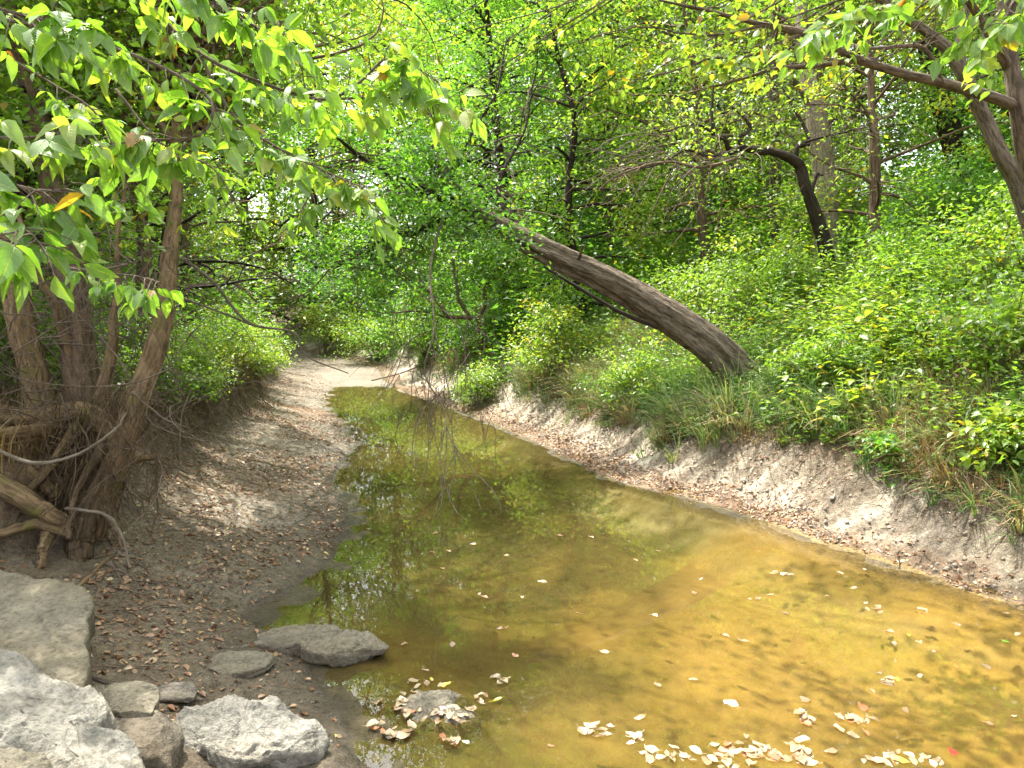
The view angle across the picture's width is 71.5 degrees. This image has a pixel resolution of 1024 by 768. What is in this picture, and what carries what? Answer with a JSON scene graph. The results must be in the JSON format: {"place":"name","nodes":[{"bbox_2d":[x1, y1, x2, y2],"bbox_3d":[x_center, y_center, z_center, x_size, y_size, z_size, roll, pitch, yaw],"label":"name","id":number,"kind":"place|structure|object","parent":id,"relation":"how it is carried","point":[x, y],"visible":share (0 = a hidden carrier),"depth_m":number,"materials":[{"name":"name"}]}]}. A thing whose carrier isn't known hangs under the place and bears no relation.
{"place":"outdoors","nodes":[
{"label":"outdoors","id":0,"kind":"place"},
{"bbox_2d":[55,348,283,419],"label":"grass","id":1,"kind":"structure","parent":0,"point":[192,385],"depth_m":8.40,"materials":[{"name":"green plant"}]},
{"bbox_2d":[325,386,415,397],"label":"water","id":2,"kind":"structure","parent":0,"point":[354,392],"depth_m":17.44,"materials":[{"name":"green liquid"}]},
{"bbox_2d":[0,265,1023,767],"bbox_3d":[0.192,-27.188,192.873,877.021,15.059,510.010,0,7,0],"label":"ground","id":3,"kind":"structure","parent":0,"point":[832,653],"depth_m":5.62,"materials":[{"name":"soil"}]},
{"bbox_2d":[0,747,52,767],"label":"rock","id":4,"kind":"object","parent":3,"relation":"on","point":[10,757],"visible":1,"depth_m":2.48,"materials":[{"name":"beige stone"}]},
{"bbox_2d":[0,569,94,687],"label":"rock","id":5,"kind":"object","parent":3,"relation":"on","point":[47,626],"visible":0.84,"depth_m":3.55,"materials":[{"name":"beige stone"}]},
{"bbox_2d":[0,267,127,400],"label":"shrub","id":6,"kind":"object","parent":3,"relation":"on","point":[40,326],"visible":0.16,"depth_m":6.30,"materials":[{"name":"green plant"}]},
{"bbox_2d":[0,648,144,767],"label":"rock","id":7,"kind":"object","parent":3,"relation":"on","point":[61,724],"visible":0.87,"depth_m":2.88,"materials":[{"name":"grey stone"}]},
{"bbox_2d":[1,2,184,318],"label":"woodland tree","id":8,"kind":"object","parent":3,"relation":"on","point":[48,270],"depth_m":14.27,"materials":[{"name":"green plant"}]},
{"bbox_2d":[0,0,188,319],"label":"woodland tree","id":9,"kind":"object","parent":3,"relation":"on","point":[123,251],"visible":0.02,"depth_m":9.31,"materials":[{"name":"green plant"}]},
{"bbox_2d":[41,279,181,359],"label":"shrub","id":10,"kind":"object","parent":3,"relation":"on","point":[128,332],"visible":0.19,"depth_m":8.61,"materials":[{"name":"green plant"}]},
{"bbox_2d":[92,681,159,717],"bbox_3d":[-1.882,1.496,3.337,0.505,0.110,0.278,0,7,0],"label":"rock","id":11,"kind":"object","parent":3,"relation":"on","point":[131,699],"visible":0.44,"depth_m":3.30,"materials":[{"name":"beige stone"}]},
{"bbox_2d":[0,278,264,406],"bbox_3d":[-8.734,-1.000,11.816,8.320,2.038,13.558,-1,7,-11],"label":"undergrowth","id":12,"kind":"object","parent":3,"relation":"on","point":[127,358],"visible":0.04,"depth_m":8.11,"materials":[{"name":"green plant"}]},
{"bbox_2d":[0,351,266,480],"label":"dry grass","id":13,"kind":"structure","parent":3,"relation":"on","point":[34,440],"depth_m":5.02,"materials":[{"name":"plant"}]},
{"bbox_2d":[0,6,277,307],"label":"tree","id":14,"kind":"object","parent":3,"relation":"on","point":[209,241],"visible":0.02,"depth_m":23.11,"materials":[{"name":"green plant"}]},
{"bbox_2d":[0,307,280,547],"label":"rootlet tangle","id":15,"kind":"object","parent":3,"relation":"on","point":[193,408],"visible":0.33,"depth_m":8.00,"materials":[{"name":"brown plant"}]},
{"bbox_2d":[0,412,126,464],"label":"bent branch","id":16,"kind":"object","parent":15,"relation":"on","point":[15,458],"visible":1,"depth_m":4.49,"materials":[{"name":"brown wood"}]},
{"bbox_2d":[98,562,189,611],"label":"dead branch","id":17,"kind":"object","parent":3,"relation":"on","point":[122,572],"visible":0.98,"depth_m":4.87,"materials":[{"name":"brown wood"}]},
{"bbox_2d":[4,1,288,343],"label":"woodland tree","id":18,"kind":"object","parent":3,"relation":"on","point":[258,181],"visible":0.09,"depth_m":9.57,"materials":[{"name":"green plant"}]},
{"bbox_2d":[115,710,184,767],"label":"rock","id":19,"kind":"object","parent":3,"relation":"on","point":[157,737],"visible":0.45,"depth_m":3.11,"materials":[{"name":"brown stone"}]},
{"bbox_2d":[0,0,309,402],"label":"woodland tree","id":20,"kind":"object","parent":3,"relation":"on","point":[30,180],"visible":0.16,"depth_m":6.64,"materials":[{"name":"green plant"}]},
{"bbox_2d":[32,208,288,345],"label":"undergrowth","id":21,"kind":"object","parent":3,"relation":"on","point":[250,299],"visible":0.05,"depth_m":18.58,"materials":[{"name":"green plant"}]},
{"bbox_2d":[113,336,229,414],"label":"shrub","id":22,"kind":"object","parent":3,"relation":"on","point":[190,379],"visible":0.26,"depth_m":8.06,"materials":[{"name":"green plant"}]},
{"bbox_2d":[158,681,196,702],"bbox_3d":[-1.735,1.591,3.652,0.246,0.073,0.174,0,7,0],"label":"rock","id":23,"kind":"object","parent":3,"relation":"on","point":[179,692],"visible":0.83,"depth_m":3.62,"materials":[{"name":"stone"}]},
{"bbox_2d":[4,414,357,763],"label":"fallen leaves","id":24,"kind":"object","parent":3,"relation":"on","point":[246,645],"visible":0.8,"depth_m":5.16,"materials":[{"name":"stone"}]},
{"bbox_2d":[9,3,368,348],"bbox_3d":[-6.284,-3.762,12.724,6.644,7.082,6.045,5,8,37],"label":"woodland tree","id":25,"kind":"object","parent":3,"relation":"on","point":[302,281],"visible":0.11,"depth_m":12.71,"materials":[{"name":"green plant"}]},
{"bbox_2d":[168,326,248,400],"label":"shrub","id":26,"kind":"object","parent":3,"relation":"on","point":[201,361],"visible":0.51,"depth_m":9.61,"materials":[{"name":"green plant"}]},
{"bbox_2d":[95,21,330,355],"bbox_3d":[-8.366,-5.150,16.976,7.397,9.116,7.940,0,7,0],"label":"woodland tree","id":27,"kind":"object","parent":3,"relation":"on","point":[187,225],"visible":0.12,"depth_m":17.84,"materials":[{"name":"green plant"}]},
{"bbox_2d":[171,300,274,373],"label":"shrub","id":28,"kind":"object","parent":3,"relation":"on","point":[232,321],"visible":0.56,"depth_m":11.20,"materials":[{"name":"green plant"}]},
{"bbox_2d":[122,9,324,309],"bbox_3d":[-13.389,-9.506,28.673,12.994,18.158,11.458,5,8,38],"label":"tree","id":29,"kind":"object","parent":3,"relation":"on","point":[243,223],"visible":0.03,"depth_m":29.45,"materials":[{"name":"green plant"}]},
{"bbox_2d":[207,650,274,677],"bbox_3d":[-1.586,1.628,4.099,0.396,0.107,0.323,0,7,0],"label":"rock","id":30,"kind":"object","parent":3,"relation":"on","point":[246,664],"visible":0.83,"depth_m":4.06,"materials":[{"name":"beige stone"}]},
{"bbox_2d":[0,0,486,322],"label":"overhanging tree","id":31,"kind":"object","parent":3,"relation":"on","point":[63,42],"visible":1,"depth_m":2.64,"materials":[{"name":"green plant"}]},
{"bbox_2d":[0,0,494,578],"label":"multi stem tree","id":32,"kind":"object","parent":3,"relation":"on","point":[86,384],"visible":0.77,"depth_m":5.40,"materials":[{"name":"green plant"}]},
{"bbox_2d":[152,66,347,334],"bbox_3d":[-12.441,-9.014,31.875,12.693,15.545,11.984,4,8,29],"label":"tree","id":33,"kind":"object","parent":3,"relation":"on","point":[246,197],"visible":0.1,"depth_m":31.49,"materials":[{"name":"green plant"}]},
{"bbox_2d":[175,694,329,767],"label":"rock","id":34,"kind":"object","parent":3,"relation":"on","point":[236,731],"visible":0.84,"depth_m":3.33,"materials":[{"name":"grey stone"}]},
{"bbox_2d":[211,305,302,366],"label":"shrub","id":35,"kind":"object","parent":3,"relation":"on","point":[266,338],"visible":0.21,"depth_m":13.98,"materials":[{"name":"green plant"}]},
{"bbox_2d":[178,256,347,372],"bbox_3d":[-2.952,-0.805,8.229,2.004,1.437,0.368,-1,7,-6],"label":"dead branch","id":36,"kind":"object","parent":3,"relation":"on","point":[205,275],"visible":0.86,"depth_m":8.19,"materials":[{"name":"brown wood"}]},
{"bbox_2d":[227,329,299,379],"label":"shrub","id":37,"kind":"object","parent":3,"relation":"on","point":[277,361],"visible":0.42,"depth_m":12.71,"materials":[{"name":"green plant"}]},
{"bbox_2d":[242,317,293,357],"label":"shrub","id":38,"kind":"object","parent":3,"relation":"on","point":[279,341],"visible":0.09,"depth_m":15.54,"materials":[{"name":"green plant"}]},
{"bbox_2d":[198,17,364,287],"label":"tree","id":39,"kind":"object","parent":3,"relation":"on","point":[274,208],"visible":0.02,"depth_m":46.29,"materials":[{"name":"green plant"}]},
{"bbox_2d":[190,0,430,332],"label":"woodland tree","id":40,"kind":"object","parent":3,"relation":"on","point":[278,248],"visible":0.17,"depth_m":29.86,"materials":[{"name":"green plant"}]},
{"bbox_2d":[254,624,388,666],"bbox_3d":[-1.208,1.647,4.530,0.908,0.185,0.424,2,7,13],"label":"rock","id":41,"kind":"object","parent":3,"relation":"on","point":[329,645],"visible":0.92,"depth_m":4.41,"materials":[{"name":"beige stone"}]},
{"bbox_2d":[287,301,361,355],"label":"shrub","id":42,"kind":"object","parent":3,"relation":"on","point":[326,335],"visible":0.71,"depth_m":26.39,"materials":[{"name":"green plant"}]},
{"bbox_2d":[231,0,450,298],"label":"tree","id":43,"kind":"object","parent":3,"relation":"on","point":[300,200],"visible":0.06,"depth_m":38.95,"materials":[{"name":"green plant"}]},
{"bbox_2d":[318,301,403,365],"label":"shrub","id":44,"kind":"object","parent":3,"relation":"on","point":[358,343],"visible":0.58,"depth_m":23.62,"materials":[{"name":"green plant"}]},
{"bbox_2d":[271,0,493,283],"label":"tree","id":45,"kind":"object","parent":3,"relation":"on","point":[325,206],"visible":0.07,"depth_m":33.12,"materials":[{"name":"green plant"}]},
{"bbox_2d":[356,279,440,361],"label":"shrub","id":46,"kind":"object","parent":3,"relation":"on","point":[386,353],"visible":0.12,"depth_m":22.30,"materials":[{"name":"green plant"}]},
{"bbox_2d":[293,0,509,327],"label":"woodland tree","id":47,"kind":"object","parent":3,"relation":"on","point":[390,31],"visible":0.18,"depth_m":26.20,"materials":[{"name":"green plant"}]},
{"bbox_2d":[358,298,465,359],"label":"shrub","id":48,"kind":"object","parent":3,"relation":"on","point":[421,338],"visible":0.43,"depth_m":19.34,"materials":[{"name":"green plant"}]},
{"bbox_2d":[278,214,551,367],"bbox_3d":[-2.062,-2.001,16.044,6.326,3.791,3.270,-3,7,-25],"label":"forked tree","id":49,"kind":"object","parent":3,"relation":"on","point":[460,301],"visible":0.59,"depth_m":16.10,"materials":[{"name":"green plant"}]},
{"bbox_2d":[400,689,481,737],"bbox_3d":[-0.389,1.826,3.888,0.463,0.207,0.405,0,7,0],"label":"rock","id":50,"kind":"object","parent":3,"relation":"on","point":[427,702],"visible":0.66,"depth_m":3.82,"materials":[{"name":"beige stone"}]},
{"bbox_2d":[374,0,556,251],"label":"tree","id":51,"kind":"object","parent":3,"relation":"on","point":[460,113],"visible":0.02,"depth_m":41.04,"materials":[{"name":"green plant"}]},
{"bbox_2d":[312,0,643,293],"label":"woodland tree","id":52,"kind":"object","parent":3,"relation":"on","point":[485,156],"visible":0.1,"depth_m":24.90,"materials":[{"name":"green plant"}]},
{"bbox_2d":[445,357,510,406],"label":"shrub","id":53,"kind":"object","parent":3,"relation":"on","point":[483,381],"visible":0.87,"depth_m":14.39,"materials":[{"name":"green plant"}]},
{"bbox_2d":[445,305,531,349],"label":"shrub","id":54,"kind":"object","parent":3,"relation":"on","point":[490,322],"visible":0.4,"depth_m":16.79,"materials":[{"name":"green plant"}]},
{"bbox_2d":[247,0,765,530],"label":"leaning tree","id":55,"kind":"object","parent":3,"relation":"on","point":[703,340],"visible":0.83,"depth_m":9.68,"materials":[{"name":"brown plant"}]},
{"bbox_2d":[338,0,675,318],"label":"woodland tree","id":56,"kind":"object","parent":3,"relation":"on","point":[442,7],"visible":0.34,"depth_m":18.37,"materials":[{"name":"green plant"}]},
{"bbox_2d":[0,344,1022,746],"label":"fallen leaves","id":57,"kind":"object","parent":3,"relation":"on","point":[306,542],"visible":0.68,"depth_m":6.78,"materials":[{"name":"brown plant"}]},
{"bbox_2d":[0,356,1023,705],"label":"twig litter","id":58,"kind":"object","parent":3,"relation":"on","point":[342,522],"visible":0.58,"depth_m":6.76,"materials":[{"name":"brown plant"}]},
{"bbox_2d":[386,0,649,262],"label":"tree","id":59,"kind":"object","parent":3,"relation":"on","point":[498,1],"visible":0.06,"depth_m":30.49,"materials":[{"name":"green plant"}]},
{"bbox_2d":[488,285,635,386],"bbox_3d":[0.993,-0.881,13.267,2.877,1.930,2.383,0,7,0],"label":"shrub","id":60,"kind":"object","parent":3,"relation":"on","point":[550,345],"visible":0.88,"depth_m":13.05,"materials":[{"name":"green plant"}]},
{"bbox_2d":[475,0,675,243],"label":"tree","id":61,"kind":"object","parent":3,"relation":"on","point":[582,125],"visible":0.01,"depth_m":35.74,"materials":[{"name":"green plant"}]},
{"bbox_2d":[432,0,735,338],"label":"woodland tree","id":62,"kind":"object","parent":3,"relation":"on","point":[568,229],"visible":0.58,"depth_m":14.72,"materials":[{"name":"green plant"}]},
{"bbox_2d":[441,0,785,264],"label":"woodland tree","id":63,"kind":"object","parent":3,"relation":"on","point":[615,11],"visible":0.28,"depth_m":18.84,"materials":[{"name":"green plant"}]},
{"bbox_2d":[460,0,785,269],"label":"tree","id":64,"kind":"object","parent":3,"relation":"on","point":[566,140],"visible":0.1,"depth_m":22.41,"materials":[{"name":"green plant"}]},
{"bbox_2d":[571,328,679,413],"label":"shrub","id":65,"kind":"object","parent":3,"relation":"on","point":[627,370],"visible":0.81,"depth_m":10.57,"materials":[{"name":"green plant"}]},
{"bbox_2d":[491,0,766,249],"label":"tree","id":66,"kind":"object","parent":3,"relation":"on","point":[644,70],"visible":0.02,"depth_m":28.02,"materials":[{"name":"green plant"}]},
{"bbox_2d":[304,105,1014,383],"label":"undergrowth","id":67,"kind":"object","parent":3,"relation":"on","point":[617,241],"visible":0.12,"depth_m":17.15,"materials":[{"name":"green plant"}]},
{"bbox_2d":[373,222,1023,547],"bbox_3d":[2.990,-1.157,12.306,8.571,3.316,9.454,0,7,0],"label":"grass","id":68,"kind":"structure","parent":3,"relation":"on","point":[725,395],"depth_m":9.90,"materials":[{"name":"green plant"}]},
{"bbox_2d":[540,0,867,283],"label":"woodland tree","id":69,"kind":"object","parent":3,"relation":"on","point":[702,221],"visible":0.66,"depth_m":13.95,"materials":[{"name":"green plant"}]},
{"bbox_2d":[618,220,806,337],"bbox_3d":[3.296,-1.573,11.584,2.971,2.105,3.018,0,7,0],"label":"shrub","id":70,"kind":"object","parent":3,"relation":"on","point":[691,282],"visible":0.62,"depth_m":11.41,"materials":[{"name":"green plant"}]},
{"bbox_2d":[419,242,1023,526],"bbox_3d":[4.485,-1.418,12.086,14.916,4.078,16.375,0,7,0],"label":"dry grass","id":71,"kind":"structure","parent":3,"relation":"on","point":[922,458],"depth_m":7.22,"materials":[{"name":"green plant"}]},
{"bbox_2d":[426,168,1023,476],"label":"undergrowth","id":72,"kind":"object","parent":3,"relation":"on","point":[843,324],"visible":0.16,"depth_m":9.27,"materials":[{"name":"green plant"}]},
{"bbox_2d":[431,0,1023,125],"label":"corner tree","id":73,"kind":"object","parent":3,"relation":"on","point":[1007,32],"visible":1,"depth_m":3.11,"materials":[{"name":"green plant"}]},
{"bbox_2d":[437,381,1022,600],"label":"clay crumbs","id":74,"kind":"object","parent":3,"relation":"on","point":[935,569],"visible":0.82,"depth_m":8.01,"materials":[{"name":"beige soil"}]},
{"bbox_2d":[549,13,926,300],"bbox_3d":[3.196,-2.978,10.578,5.564,5.222,2.816,-3,7,-25],"label":"gnarled tree","id":75,"kind":"object","parent":3,"relation":"on","point":[807,190],"visible":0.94,"depth_m":10.59,"materials":[{"name":"green plant"}]},
{"bbox_2d":[579,157,738,256],"bbox_3d":[2.050,-2.447,9.706,2.378,1.419,0.189,-2,7,-15],"label":"fallen branch","id":76,"kind":"object","parent":75,"relation":"hanging from","point":[710,166],"visible":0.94,"depth_m":9.70,"materials":[{"name":"brown wood"}]},
{"bbox_2d":[586,0,928,258],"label":"woodland tree","id":77,"kind":"object","parent":3,"relation":"on","point":[777,100],"visible":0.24,"depth_m":15.08,"materials":[{"name":"green plant"}]},
{"bbox_2d":[588,0,929,244],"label":"tree","id":78,"kind":"object","parent":3,"relation":"on","point":[727,131],"visible":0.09,"depth_m":21.70,"materials":[{"name":"green plant"}]},
{"bbox_2d":[512,0,1023,185],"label":"tree","id":79,"kind":"object","parent":3,"relation":"on","point":[1012,100],"visible":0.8,"depth_m":5.61,"materials":[{"name":"green plant"}]},
{"bbox_2d":[709,223,855,319],"bbox_3d":[4.272,-1.612,11.174,2.507,1.725,2.466,-3,7,-26],"label":"shrub","id":80,"kind":"object","parent":3,"relation":"on","point":[791,263],"visible":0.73,"depth_m":10.87,"materials":[{"name":"green plant"}]},
{"bbox_2d":[673,9,895,222],"bbox_3d":[11.616,-13.804,33.995,11.628,15.083,12.316,2,7,16],"label":"tree","id":81,"kind":"object","parent":3,"relation":"on","point":[758,108],"visible":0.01,"depth_m":33.25,"materials":[{"name":"green plant"}]},
{"bbox_2d":[660,0,909,228],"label":"tree","id":82,"kind":"object","parent":3,"relation":"on","point":[793,84],"visible":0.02,"depth_m":25.10,"materials":[{"name":"green plant"}]},
{"bbox_2d":[556,400,1023,555],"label":"rootlet tangle","id":83,"kind":"object","parent":3,"relation":"on","point":[726,442],"visible":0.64,"depth_m":7.39,"materials":[{"name":"brown plant"}]},
{"bbox_2d":[760,317,890,389],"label":"shrub","id":84,"kind":"object","parent":3,"relation":"on","point":[831,357],"visible":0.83,"depth_m":8.40,"materials":[{"name":"green plant"}]},
{"bbox_2d":[683,0,975,279],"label":"pale tree","id":85,"kind":"object","parent":3,"relation":"on","point":[811,118],"visible":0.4,"depth_m":13.03,"materials":[{"name":"green plant"}]},
{"bbox_2d":[648,0,1023,237],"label":"slanting tree","id":86,"kind":"object","parent":3,"relation":"on","point":[1002,156],"visible":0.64,"depth_m":8.07,"materials":[{"name":"green plant"}]},
{"bbox_2d":[737,101,953,266],"bbox_3d":[6.228,-3.520,13.645,3.942,2.905,3.826,0,7,0],"label":"shrub","id":87,"kind":"object","parent":3,"relation":"on","point":[847,185],"visible":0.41,"depth_m":13.30,"materials":[{"name":"green plant"}]},
{"bbox_2d":[723,0,1022,235],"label":"woodland tree","id":88,"kind":"object","parent":3,"relation":"on","point":[915,136],"visible":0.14,"depth_m":16.03,"materials":[{"name":"green plant"}]},
{"bbox_2d":[727,0,1019,276],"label":"woodland tree","id":89,"kind":"object","parent":3,"relation":"on","point":[876,193],"visible":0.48,"depth_m":11.36,"materials":[{"name":"green plant"}]},
{"bbox_2d":[845,419,918,488],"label":"shrub","id":90,"kind":"object","parent":3,"relation":"on","point":[884,441],"visible":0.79,"depth_m":6.95,"materials":[{"name":"green plant"}]},
{"bbox_2d":[808,156,992,304],"bbox_3d":[5.537,-2.057,9.935,2.242,2.210,2.918,1,7,7],"label":"shrub","id":91,"kind":"object","parent":3,"relation":"on","point":[903,240],"visible":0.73,"depth_m":9.74,"materials":[{"name":"green plant"}]},
{"bbox_2d":[808,0,1023,222],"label":"dark tree","id":92,"kind":"object","parent":3,"relation":"on","point":[935,51],"visible":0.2,"depth_m":14.32,"materials":[{"name":"green plant"}]},
{"bbox_2d":[818,0,1023,205],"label":"tree","id":93,"kind":"object","parent":3,"relation":"on","point":[937,149],"visible":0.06,"depth_m":22.17,"materials":[{"name":"green plant"}]},
{"bbox_2d":[844,134,1019,259],"bbox_3d":[7.503,-3.137,12.264,2.821,2.330,3.840,4,8,33],"label":"shrub","id":94,"kind":"object","parent":3,"relation":"on","point":[949,185],"visible":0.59,"depth_m":11.92,"materials":[{"name":"green plant"}]},
{"bbox_2d":[890,0,1023,203],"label":"woodland tree","id":95,"kind":"object","parent":3,"relation":"on","point":[966,114],"visible":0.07,"depth_m":14.92,"materials":[{"name":"green plant"}]},
{"bbox_2d":[892,235,1023,391],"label":"shrub","id":96,"kind":"object","parent":3,"relation":"on","point":[973,319],"visible":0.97,"depth_m":7.34,"materials":[{"name":"green plant"}]},
{"bbox_2d":[892,14,1023,136],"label":"woodland tree","id":97,"kind":"object","parent":3,"relation":"on","point":[995,73],"visible":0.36,"depth_m":12.38,"materials":[{"name":"green plant"}]},
{"bbox_2d":[926,167,1023,288],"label":"shrub","id":98,"kind":"object","parent":3,"relation":"on","point":[997,233],"visible":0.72,"depth_m":9.03,"materials":[{"name":"green plant"}]},
{"bbox_2d":[947,393,1023,476],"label":"shrub","id":99,"kind":"object","parent":3,"relation":"on","point":[1004,438],"visible":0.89,"depth_m":6.16,"materials":[{"name":"green plant"}]},
{"bbox_2d":[158,0,975,290],"label":"sky","id":100,"kind":"structure","parent":0,"point":[258,195],"materials":[{"name":"white"}]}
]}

